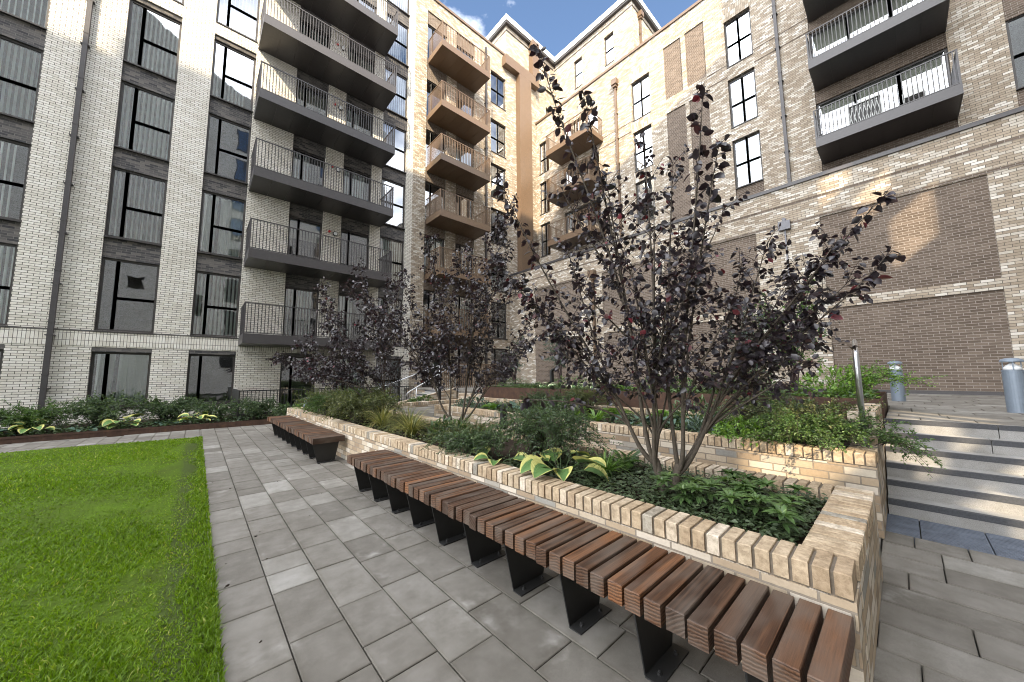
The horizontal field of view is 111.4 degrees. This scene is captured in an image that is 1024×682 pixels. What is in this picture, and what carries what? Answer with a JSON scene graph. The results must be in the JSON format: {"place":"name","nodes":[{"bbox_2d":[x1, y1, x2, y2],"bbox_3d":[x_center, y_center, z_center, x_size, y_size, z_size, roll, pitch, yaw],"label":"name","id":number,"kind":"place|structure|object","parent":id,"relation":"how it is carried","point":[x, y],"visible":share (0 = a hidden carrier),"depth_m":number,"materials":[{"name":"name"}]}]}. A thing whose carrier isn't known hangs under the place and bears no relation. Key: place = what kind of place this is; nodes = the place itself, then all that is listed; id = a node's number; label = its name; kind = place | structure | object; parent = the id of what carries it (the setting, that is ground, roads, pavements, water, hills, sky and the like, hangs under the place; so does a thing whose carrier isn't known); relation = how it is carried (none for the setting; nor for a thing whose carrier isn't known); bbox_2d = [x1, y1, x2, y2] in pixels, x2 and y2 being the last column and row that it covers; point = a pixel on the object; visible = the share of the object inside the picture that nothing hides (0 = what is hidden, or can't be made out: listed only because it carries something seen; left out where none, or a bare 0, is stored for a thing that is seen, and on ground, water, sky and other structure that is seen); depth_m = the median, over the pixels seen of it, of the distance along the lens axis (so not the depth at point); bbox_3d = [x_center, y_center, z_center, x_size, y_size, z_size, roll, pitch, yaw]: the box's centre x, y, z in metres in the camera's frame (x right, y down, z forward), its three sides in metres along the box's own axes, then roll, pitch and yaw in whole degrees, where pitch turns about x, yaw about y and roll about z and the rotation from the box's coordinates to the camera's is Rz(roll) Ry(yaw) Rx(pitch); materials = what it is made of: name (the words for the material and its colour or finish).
{"place":"outdoors","nodes":[
{"label":"outdoors","id":0,"kind":"place"},
{"bbox_2d":[0,429,200,452],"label":"paving","id":1,"kind":"structure","parent":0,"point":[14,447],"depth_m":8.40,"materials":[{"name":"grey stone"}]},
{"bbox_2d":[0,419,271,444],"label":"corten edging","id":2,"kind":"object","parent":1,"relation":"on","point":[62,436],"visible":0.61,"depth_m":9.24,"materials":[{"name":"metal"}]},
{"bbox_2d":[0,436,228,681],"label":"lawn","id":3,"kind":"structure","parent":0,"point":[184,467],"depth_m":2.80,"materials":[{"name":"plant"}]},
{"bbox_2d":[0,413,279,439],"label":"bed soil","id":4,"kind":"structure","parent":0,"point":[132,426],"depth_m":10.28,"materials":[{"name":"brown soil"}]},
{"bbox_2d":[0,396,87,433],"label":"trailing shrub","id":5,"kind":"object","parent":4,"relation":"on","point":[25,416],"visible":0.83,"depth_m":8.92,"materials":[{"name":"green plant"}]},
{"bbox_2d":[38,390,158,427],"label":"trailing shrub","id":6,"kind":"object","parent":4,"relation":"on","point":[96,410],"visible":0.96,"depth_m":9.71,"materials":[{"name":"green plant"}]},
{"bbox_2d":[0,411,285,436],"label":"ground cover","id":7,"kind":"object","parent":4,"relation":"on","point":[60,426],"visible":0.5,"depth_m":10.02,"materials":[{"name":"green plant"}]},
{"bbox_2d":[134,394,211,422],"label":"trailing shrub","id":8,"kind":"object","parent":4,"relation":"on","point":[165,409],"visible":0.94,"depth_m":10.71,"materials":[{"name":"green plant"}]},
{"bbox_2d":[176,396,242,420],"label":"trailing shrub","id":9,"kind":"object","parent":4,"relation":"on","point":[220,410],"visible":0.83,"depth_m":11.18,"materials":[{"name":"green plant"}]},
{"bbox_2d":[232,395,278,419],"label":"trailing shrub","id":10,"kind":"object","parent":4,"relation":"on","point":[253,408],"visible":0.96,"depth_m":11.38,"materials":[{"name":"green plant"}]},
{"bbox_2d":[232,386,413,419],"bbox_3d":[-7.515,2.383,14.379,6.150,0.970,2.710,5,-7,-42],"label":"fence","id":11,"kind":"object","parent":4,"relation":"on","point":[236,394],"visible":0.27,"depth_m":12.13,"materials":[{"name":"black metal"}]},
{"bbox_2d":[201,424,745,681],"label":"paving","id":12,"kind":"structure","parent":0,"point":[347,580],"depth_m":2.34,"materials":[{"name":"grey stone"}]},
{"bbox_2d":[267,415,344,463],"bbox_3d":[-4.744,2.073,7.737,0.514,0.454,4.581,5,-8,-43],"label":"bench","id":13,"kind":"object","parent":12,"relation":"on","point":[319,444],"visible":1,"depth_m":6.72,"materials":[{"name":"brown wood"}]},
{"bbox_2d":[287,407,882,681],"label":"planter","id":14,"kind":"object","parent":12,"relation":"on","point":[832,561],"visible":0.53,"depth_m":2.15,"materials":[{"name":"brick"}]},
{"bbox_2d":[310,411,824,543],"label":"planter soil","id":15,"kind":"structure","parent":14,"relation":"in","point":[510,446],"depth_m":3.34,"materials":[{"name":"soil"}]},
{"bbox_2d":[298,389,359,416],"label":"trailing shrub","id":16,"kind":"object","parent":15,"relation":"on","point":[314,404],"visible":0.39,"depth_m":8.28,"materials":[{"name":"green plant"}]},
{"bbox_2d":[294,299,367,392],"bbox_3d":[-5.464,0.452,10.687,1.976,3.324,1.327,-3,-6,27],"label":"purple tree","id":17,"kind":"object","parent":15,"relation":"on","point":[334,341],"visible":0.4,"depth_m":10.41,"materials":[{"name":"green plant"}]},
{"bbox_2d":[266,258,411,417],"bbox_3d":[-3.930,-0.010,8.100,3.378,3.716,1.339,0,-6,-1],"label":"purple tree","id":18,"kind":"object","parent":15,"relation":"on","point":[342,376],"visible":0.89,"depth_m":8.07,"materials":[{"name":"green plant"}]},
{"bbox_2d":[318,381,399,418],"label":"trailing shrub","id":19,"kind":"object","parent":15,"relation":"on","point":[365,394],"visible":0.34,"depth_m":8.02,"materials":[{"name":"green plant"}]},
{"bbox_2d":[316,387,410,424],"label":"trailing shrub","id":20,"kind":"object","parent":15,"relation":"on","point":[351,405],"visible":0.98,"depth_m":7.01,"materials":[{"name":"green plant"}]},
{"bbox_2d":[361,401,407,428],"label":"grass clump","id":21,"kind":"object","parent":15,"relation":"on","point":[381,421],"visible":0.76,"depth_m":6.45,"materials":[{"name":"plant"}]},
{"bbox_2d":[307,408,499,444],"bbox_3d":[-3.108,1.727,7.823,1.310,0.141,7.685,5,-7,-42],"label":"ground cover","id":22,"kind":"object","parent":15,"relation":"on","point":[399,432],"visible":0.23,"depth_m":6.31,"materials":[{"name":"green plant"}]},
{"bbox_2d":[380,408,436,437],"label":"grass clump","id":23,"kind":"object","parent":15,"relation":"on","point":[411,427],"visible":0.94,"depth_m":5.57,"materials":[{"name":"plant"}]},
{"bbox_2d":[349,193,563,426],"bbox_3d":[-1.017,-0.388,6.178,3.857,4.049,1.326,-1,-6,2],"label":"purple tree","id":24,"kind":"object","parent":15,"relation":"on","point":[446,342],"visible":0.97,"depth_m":6.14,"materials":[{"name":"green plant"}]},
{"bbox_2d":[421,416,497,438],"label":"trailing shrub","id":25,"kind":"object","parent":15,"relation":"on","point":[471,427],"visible":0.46,"depth_m":5.07,"materials":[{"name":"green plant"}]},
{"bbox_2d":[421,421,508,465],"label":"trailing shrub","id":26,"kind":"object","parent":15,"relation":"on","point":[466,442],"visible":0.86,"depth_m":4.07,"materials":[{"name":"green plant"}]},
{"bbox_2d":[471,395,623,471],"bbox_3d":[0.427,0.989,3.896,1.591,0.726,1.820,5,-7,-42],"label":"trailing shrub","id":27,"kind":"object","parent":15,"relation":"on","point":[542,432],"visible":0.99,"depth_m":3.73,"materials":[{"name":"green plant"}]},
{"bbox_2d":[520,448,608,482],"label":"hosta","id":28,"kind":"object","parent":15,"relation":"on","point":[536,465],"visible":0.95,"depth_m":3.19,"materials":[{"name":"green plant"}]},
{"bbox_2d":[608,449,644,468],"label":"fern","id":29,"kind":"object","parent":15,"relation":"on","point":[632,459],"visible":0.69,"depth_m":3.55,"materials":[{"name":"green plant"}]},
{"bbox_2d":[493,445,827,545],"bbox_3d":[1.064,1.255,3.205,1.240,0.104,2.669,5,-7,-42],"label":"ground cover","id":30,"kind":"object","parent":15,"relation":"on","point":[765,529],"visible":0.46,"depth_m":2.65,"materials":[{"name":"green plant"}]},
{"bbox_2d":[714,488,748,514],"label":"rosette plant","id":31,"kind":"object","parent":30,"relation":"on","point":[726,494],"visible":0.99,"depth_m":2.25,"materials":[{"name":"green plant"}]},
{"bbox_2d":[762,503,803,533],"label":"rosette plant","id":32,"kind":"object","parent":30,"relation":"on","point":[782,512],"visible":1,"depth_m":2.03,"materials":[{"name":"green plant"}]},
{"bbox_2d":[487,44,905,493],"bbox_3d":[1.378,-0.603,2.914,3.213,3.804,1.117,0,-6,0],"label":"purple tree","id":33,"kind":"object","parent":15,"relation":"on","point":[743,364],"visible":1,"depth_m":2.80,"materials":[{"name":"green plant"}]},
{"bbox_2d":[347,449,855,681],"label":"bench","id":34,"kind":"object","parent":12,"relation":"on","point":[761,632],"visible":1,"depth_m":1.89,"materials":[{"name":"brown wood"}]},
{"bbox_2d":[409,0,554,387],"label":"apartment building","id":35,"kind":"structure","parent":0,"point":[453,73],"depth_m":21.33,"materials":[{"name":"brick"}]},
{"bbox_2d":[105,425,945,681],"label":"ground","id":36,"kind":"structure","parent":0,"point":[881,551],"depth_m":3.25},
{"bbox_2d":[0,0,504,427],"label":"apartment building","id":37,"kind":"structure","parent":36,"relation":"on","point":[200,199],"depth_m":13.31,"materials":[{"name":"white brick"}]},
{"bbox_2d":[0,242,17,326],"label":"window","id":38,"kind":"structure","parent":37,"relation":"in","point":[3,287],"depth_m":10.28,"materials":[{"name":"grey glass"}]},
{"bbox_2d":[0,137,30,222],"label":"window","id":39,"kind":"structure","parent":37,"relation":"in","point":[10,183],"depth_m":10.47,"materials":[{"name":"grey glass"}]},
{"bbox_2d":[0,35,43,123],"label":"window","id":40,"kind":"structure","parent":37,"relation":"in","point":[4,79],"depth_m":10.72,"materials":[{"name":"grey glass"}]},
{"bbox_2d":[0,0,50,30],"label":"window","id":41,"kind":"structure","parent":37,"relation":"in","point":[7,13],"depth_m":10.90,"materials":[{"name":"clear glass"}]},
{"bbox_2d":[86,352,151,408],"bbox_3d":[-13.002,1.307,11.594,1.350,1.860,0.407,5,-7,-42],"label":"window","id":42,"kind":"structure","parent":37,"relation":"in","point":[134,368],"depth_m":11.74,"materials":[{"name":"clear glass"}]},
{"bbox_2d":[93,257,159,334],"bbox_3d":[-12.964,-1.492,11.799,1.350,2.490,0.225,5,-7,-42],"label":"window","id":43,"kind":"structure","parent":37,"relation":"in","point":[118,262],"depth_m":11.66,"materials":[{"name":"grey glass"}]},
{"bbox_2d":[104,167,167,246],"bbox_3d":[-13.010,-4.629,12.128,1.350,2.490,0.287,5,-7,-42],"label":"window","id":44,"kind":"structure","parent":37,"relation":"in","point":[114,173],"depth_m":12.10,"materials":[{"name":"grey glass"}]},
{"bbox_2d":[113,80,174,162],"bbox_3d":[-13.043,-7.768,12.443,1.350,2.490,0.310,5,-7,-42],"label":"window","id":45,"kind":"structure","parent":37,"relation":"in","point":[134,123],"depth_m":12.46,"materials":[{"name":"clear glass"}]},
{"bbox_2d":[123,0,181,82],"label":"window","id":46,"kind":"structure","parent":37,"relation":"in","point":[144,21],"depth_m":12.76,"materials":[{"name":"clear glass"}]},
{"bbox_2d":[185,354,235,404],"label":"window","id":47,"kind":"structure","parent":37,"relation":"in","point":[200,355],"depth_m":12.90,"materials":[{"name":"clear glass"}]},
{"bbox_2d":[190,270,240,338],"bbox_3d":[-11.293,-1.355,13.344,1.350,2.490,0.298,5,-7,-42],"label":"window","id":48,"kind":"structure","parent":37,"relation":"in","point":[207,285],"depth_m":13.38,"materials":[{"name":"clear glass"}]},
{"bbox_2d":[197,190,245,259],"bbox_3d":[-11.355,-4.490,13.691,1.350,2.490,0.407,5,-7,-42],"label":"window","id":49,"kind":"structure","parent":37,"relation":"in","point":[232,214],"depth_m":13.80,"materials":[{"name":"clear glass"}]},
{"bbox_2d":[203,113,250,184],"bbox_3d":[-11.319,-7.637,13.930,1.350,2.490,0.225,5,-7,-42],"label":"window","id":50,"kind":"structure","parent":37,"relation":"in","point":[218,149],"depth_m":13.82,"materials":[{"name":"clear glass"}]},
{"bbox_2d":[210,39,255,112],"bbox_3d":[-11.366,-10.775,14.259,1.350,2.490,0.288,5,-7,-42],"label":"window","id":51,"kind":"structure","parent":37,"relation":"in","point":[224,76],"depth_m":14.24,"materials":[{"name":"clear glass"}]},
{"bbox_2d":[216,0,259,42],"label":"window","id":52,"kind":"structure","parent":37,"relation":"in","point":[229,2],"depth_m":14.63,"materials":[{"name":"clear glass"}]},
{"bbox_2d":[282,287,318,336],"bbox_3d":[-9.247,-1.128,15.266,1.320,2.320,0.133,5,-7,-42],"label":"door","id":53,"kind":"structure","parent":37,"relation":"in","point":[293,298],"depth_m":15.24,"materials":[{"name":"grey glass"}]},
{"bbox_2d":[287,216,321,260],"bbox_3d":[-9.285,-4.267,15.586,1.320,2.320,0.170,5,-7,-42],"label":"door","id":54,"kind":"structure","parent":37,"relation":"in","point":[298,223],"depth_m":15.68,"materials":[{"name":"grey glass"}]},
{"bbox_2d":[291,148,324,186],"bbox_3d":[-9.298,-7.408,15.879,1.320,2.320,0.133,5,-7,-42],"label":"door","id":55,"kind":"structure","parent":37,"relation":"in","point":[302,152],"depth_m":15.75,"materials":[{"name":"grey glass"}]},
{"bbox_2d":[295,82,327,115],"bbox_3d":[-9.336,-10.547,16.199,1.320,2.320,0.170,5,-7,-42],"label":"door","id":56,"kind":"structure","parent":37,"relation":"in","point":[298,89],"depth_m":16.31,"materials":[{"name":"clear glass"}]},
{"bbox_2d":[337,294,366,337],"bbox_3d":[-7.685,-1.003,16.679,1.340,2.320,0.155,5,-7,-42],"label":"door","id":57,"kind":"structure","parent":37,"relation":"in","point":[344,298],"depth_m":16.57,"materials":[{"name":"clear glass"}]},
{"bbox_2d":[342,166,370,200],"bbox_3d":[-7.733,-7.283,17.289,1.340,2.320,0.146,5,-7,-42],"label":"door","id":58,"kind":"structure","parent":37,"relation":"in","point":[359,183],"depth_m":17.34,"materials":[{"name":"clear glass"}]},
{"bbox_2d":[379,236,403,285],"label":"window","id":59,"kind":"structure","parent":37,"relation":"in","point":[400,258],"depth_m":18.41,"materials":[{"name":"clear glass"}]},
{"bbox_2d":[381,178,404,229],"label":"window","id":60,"kind":"structure","parent":37,"relation":"in","point":[397,221],"depth_m":18.76,"materials":[{"name":"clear glass"}]},
{"bbox_2d":[383,121,405,173],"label":"window","id":61,"kind":"structure","parent":37,"relation":"in","point":[396,162],"depth_m":19.07,"materials":[{"name":"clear glass"}]},
{"bbox_2d":[384,67,407,119],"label":"window","id":62,"kind":"structure","parent":37,"relation":"in","point":[400,82],"depth_m":19.36,"materials":[{"name":"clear glass"}]},
{"bbox_2d":[386,13,408,67],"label":"window","id":63,"kind":"structure","parent":37,"relation":"in","point":[397,41],"depth_m":19.65,"materials":[{"name":"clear glass"}]},
{"bbox_2d":[375,365,462,402],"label":"steps","id":64,"kind":"structure","parent":36,"relation":"on","point":[433,394],"depth_m":13.91,"materials":[{"name":"stone"}]},
{"bbox_2d":[509,0,1023,395],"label":"apartment building","id":65,"kind":"structure","parent":36,"relation":"on","point":[787,83],"depth_m":12.84,"materials":[{"name":"brick"}]},
{"bbox_2d":[566,200,600,233],"bbox_3d":[4.693,-7.680,22.855,0.070,2.350,2.850,5,-7,-42],"label":"door","id":66,"kind":"structure","parent":65,"relation":"in","point":[595,202],"depth_m":23.16,"materials":[{"name":"glass"}]},
{"bbox_2d":[632,74,650,121],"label":"window","id":67,"kind":"structure","parent":65,"relation":"in","point":[640,89],"depth_m":20.26,"materials":[{"name":"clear glass"}]},
{"bbox_2d":[634,125,652,172],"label":"window","id":68,"kind":"structure","parent":65,"relation":"in","point":[639,154],"depth_m":19.95,"materials":[{"name":"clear glass"}]},
{"bbox_2d":[724,8,752,68],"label":"window","id":69,"kind":"structure","parent":65,"relation":"in","point":[738,34],"depth_m":16.61,"materials":[{"name":"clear glass"}]},
{"bbox_2d":[729,69,757,128],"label":"window","id":70,"kind":"structure","parent":65,"relation":"in","point":[742,90],"depth_m":16.33,"materials":[{"name":"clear glass"}]},
{"bbox_2d":[733,131,763,189],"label":"window","id":71,"kind":"structure","parent":65,"relation":"in","point":[748,164],"depth_m":16.07,"materials":[{"name":"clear glass"}]},
{"bbox_2d":[809,0,917,56],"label":"door","id":72,"kind":"structure","parent":65,"relation":"in","point":[826,42],"depth_m":13.64,"materials":[{"name":"glass"}]},
{"bbox_2d":[847,93,883,124],"bbox_3d":[12.502,-7.955,12.346,0.500,0.930,0.860,5,-7,-42],"label":"lattice chair","id":73,"kind":"object","parent":65,"relation":"on","point":[864,109],"visible":0.54,"depth_m":12.21,"materials":[{"name":"white metal"}]},
{"bbox_2d":[816,48,951,135],"bbox_3d":[13.660,-8.629,12.996,0.170,2.320,3.370,5,-7,-42],"label":"balcony railing","id":74,"kind":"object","parent":65,"relation":"in","point":[944,61],"depth_m":12.79,"materials":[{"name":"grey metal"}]},
{"bbox_2d":[1005,14,1023,90],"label":"window","id":75,"kind":"structure","parent":65,"relation":"in","point":[1007,26],"depth_m":10.80,"materials":[{"name":"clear glass"}]},
{"bbox_2d":[886,513,1023,560],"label":"tactile paving","id":76,"kind":"structure","parent":36,"relation":"on","point":[997,545],"depth_m":3.18,"materials":[{"name":"grey concrete"}]},
{"bbox_2d":[847,403,887,521],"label":"stair wall","id":77,"kind":"structure","parent":76,"relation":"on","point":[881,448],"depth_m":3.77,"materials":[{"name":"brick"}]},
{"bbox_2d":[852,339,869,446],"bbox_3d":[3.996,0.540,4.034,0.100,1.185,1.023,-6,-8,43],"label":"handrail","id":78,"kind":"object","parent":77,"relation":"on","point":[858,382],"visible":0.77,"depth_m":3.69,"materials":[{"name":"silver metal"}]},
{"bbox_2d":[855,419,945,478],"bbox_3d":[4.001,1.088,3.620,0.697,0.558,0.600,5,-7,-42],"label":"trailing shrub","id":79,"kind":"object","parent":77,"relation":"hanging from","point":[913,447],"visible":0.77,"depth_m":3.52,"materials":[{"name":"green plant"}]},
{"bbox_2d":[439,0,697,56],"label":"sky","id":80,"kind":"structure","parent":0,"point":[554,24],"materials":[{"name":"blue"}]},
{"bbox_2d":[445,385,1006,409],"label":"terrace","id":81,"kind":"structure","parent":0,"point":[992,402],"depth_m":7.27,"materials":[{"name":"grey stone"}]},
{"bbox_2d":[442,363,498,387],"bbox_3d":[-2.048,1.806,18.236,3.750,1.220,0.040,5,-7,-42],"label":"fence","id":82,"kind":"object","parent":81,"relation":"on","point":[466,376],"visible":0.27,"depth_m":17.95,"materials":[{"name":"brown metal"}]},
{"bbox_2d":[483,385,888,430],"bbox_3d":[3.016,1.426,8.895,2.700,0.440,8.950,5,-7,-42],"label":"corten edging","id":83,"kind":"object","parent":81,"relation":"attached to","point":[503,392],"visible":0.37,"depth_m":7.11,"materials":[{"name":"metal"}]},
{"bbox_2d":[522,387,881,398],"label":"bed soil","id":84,"kind":"structure","parent":83,"relation":"in","point":[733,393],"depth_m":7.43,"materials":[{"name":"brown soil"}]},
{"bbox_2d":[496,383,878,398],"bbox_3d":[3.035,1.216,8.899,2.628,0.192,8.823,5,-7,-42],"label":"ground cover","id":85,"kind":"object","parent":84,"relation":"on","point":[831,395],"visible":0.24,"depth_m":6.64,"materials":[{"name":"green plant"}]},
{"bbox_2d":[790,364,880,398],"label":"shrub","id":86,"kind":"object","parent":84,"relation":"on","point":[836,389],"visible":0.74,"depth_m":5.82,"materials":[{"name":"green plant"}]},
{"bbox_2d":[834,357,947,398],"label":"trailing shrub","id":87,"kind":"object","parent":84,"relation":"on","point":[884,374],"visible":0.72,"depth_m":5.70,"materials":[{"name":"green plant"}]},
{"bbox_2d":[747,279,826,389],"bbox_3d":[6.499,-0.111,8.258,1.252,2.626,1.552,5,-7,-42],"label":"sapling","id":88,"kind":"object","parent":81,"relation":"on","point":[792,378],"visible":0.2,"depth_m":8.10,"materials":[{"name":"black plant"}]},
{"bbox_2d":[887,361,905,400],"bbox_3d":[8.272,0.856,7.505,0.227,0.860,0.227,5,-7,-42],"label":"bollard","id":89,"kind":"object","parent":81,"relation":"on","point":[898,395],"visible":0.76,"depth_m":7.43,"materials":[{"name":"metal"}]},
{"bbox_2d":[873,531,1023,681],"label":"side paving","id":90,"kind":"structure","parent":0,"point":[963,621],"depth_m":2.16,"materials":[{"name":"grey stone"}]},
{"bbox_2d":[434,401,886,538],"bbox_3d":[1.437,1.796,6.869,2.103,0.737,8.085,5,-7,-42],"label":"planter","id":91,"kind":"object","parent":90,"relation":"on","point":[857,466],"visible":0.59,"depth_m":3.83,"materials":[{"name":"brick"}]},
{"bbox_2d":[462,405,849,448],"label":"tier soil","id":92,"kind":"structure","parent":91,"relation":"in","point":[845,443],"depth_m":5.60,"materials":[{"name":"brown soil"}]},
{"bbox_2d":[509,384,583,417],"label":"trailing shrub","id":93,"kind":"object","parent":92,"relation":"on","point":[539,396],"visible":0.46,"depth_m":6.47,"materials":[{"name":"green plant"}]},
{"bbox_2d":[562,384,613,412],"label":"trailing shrub","id":94,"kind":"object","parent":92,"relation":"on","point":[582,395],"visible":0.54,"depth_m":7.21,"materials":[{"name":"green plant"}]},
{"bbox_2d":[480,397,798,419],"bbox_3d":[1.910,1.563,7.949,0.216,0.202,8.550,5,-7,-42],"label":"planter","id":95,"kind":"object","parent":92,"relation":"on","point":[501,400],"visible":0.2,"depth_m":7.61,"materials":[{"name":"metal"}]},
{"bbox_2d":[457,400,848,447],"bbox_3d":[1.528,1.465,7.029,2.003,0.140,7.674,5,-7,-42],"label":"ground cover","id":96,"kind":"object","parent":92,"relation":"on","point":[604,420],"visible":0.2,"depth_m":6.04,"materials":[{"name":"green plant"}]},
{"bbox_2d":[666,394,729,426],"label":"shrub","id":97,"kind":"object","parent":92,"relation":"on","point":[676,413],"visible":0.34,"depth_m":5.54,"materials":[{"name":"green plant"}]},
{"bbox_2d":[708,414,785,447],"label":"shrub","id":98,"kind":"object","parent":92,"relation":"on","point":[720,427],"visible":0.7,"depth_m":4.19,"materials":[{"name":"green plant"}]},
{"bbox_2d":[717,380,834,425],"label":"trailing shrub","id":99,"kind":"object","parent":92,"relation":"on","point":[797,404],"visible":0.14,"depth_m":4.65,"materials":[{"name":"green plant"}]},
{"bbox_2d":[718,388,890,443],"bbox_3d":[3.464,0.902,4.295,1.534,0.630,1.635,5,-7,-42],"label":"trailing shrub","id":100,"kind":"object","parent":92,"relation":"on","point":[749,408],"visible":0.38,"depth_m":4.08,"materials":[{"name":"green plant"}]},
{"bbox_2d":[735,400,911,453],"bbox_3d":[3.214,0.899,3.601,1.445,0.547,1.045,-2,-6,15],"label":"trailing shrub","id":101,"kind":"object","parent":92,"relation":"on","point":[819,432],"visible":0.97,"depth_m":3.60,"materials":[{"name":"green plant"}]},
{"bbox_2d":[886,406,1023,425],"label":"terrace","id":102,"kind":"structure","parent":0,"point":[987,416],"depth_m":4.96,"materials":[{"name":"grey stone"}]},
{"bbox_2d":[884,418,1023,539],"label":"steps","id":103,"kind":"structure","parent":102,"relation":"attached to","point":[977,484],"depth_m":3.73,"materials":[{"name":"concrete"}]},
{"bbox_2d":[999,358,1023,412],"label":"bollard","id":104,"kind":"object","parent":102,"relation":"on","point":[1012,373],"visible":1,"depth_m":5.20,"materials":[{"name":"metal"}]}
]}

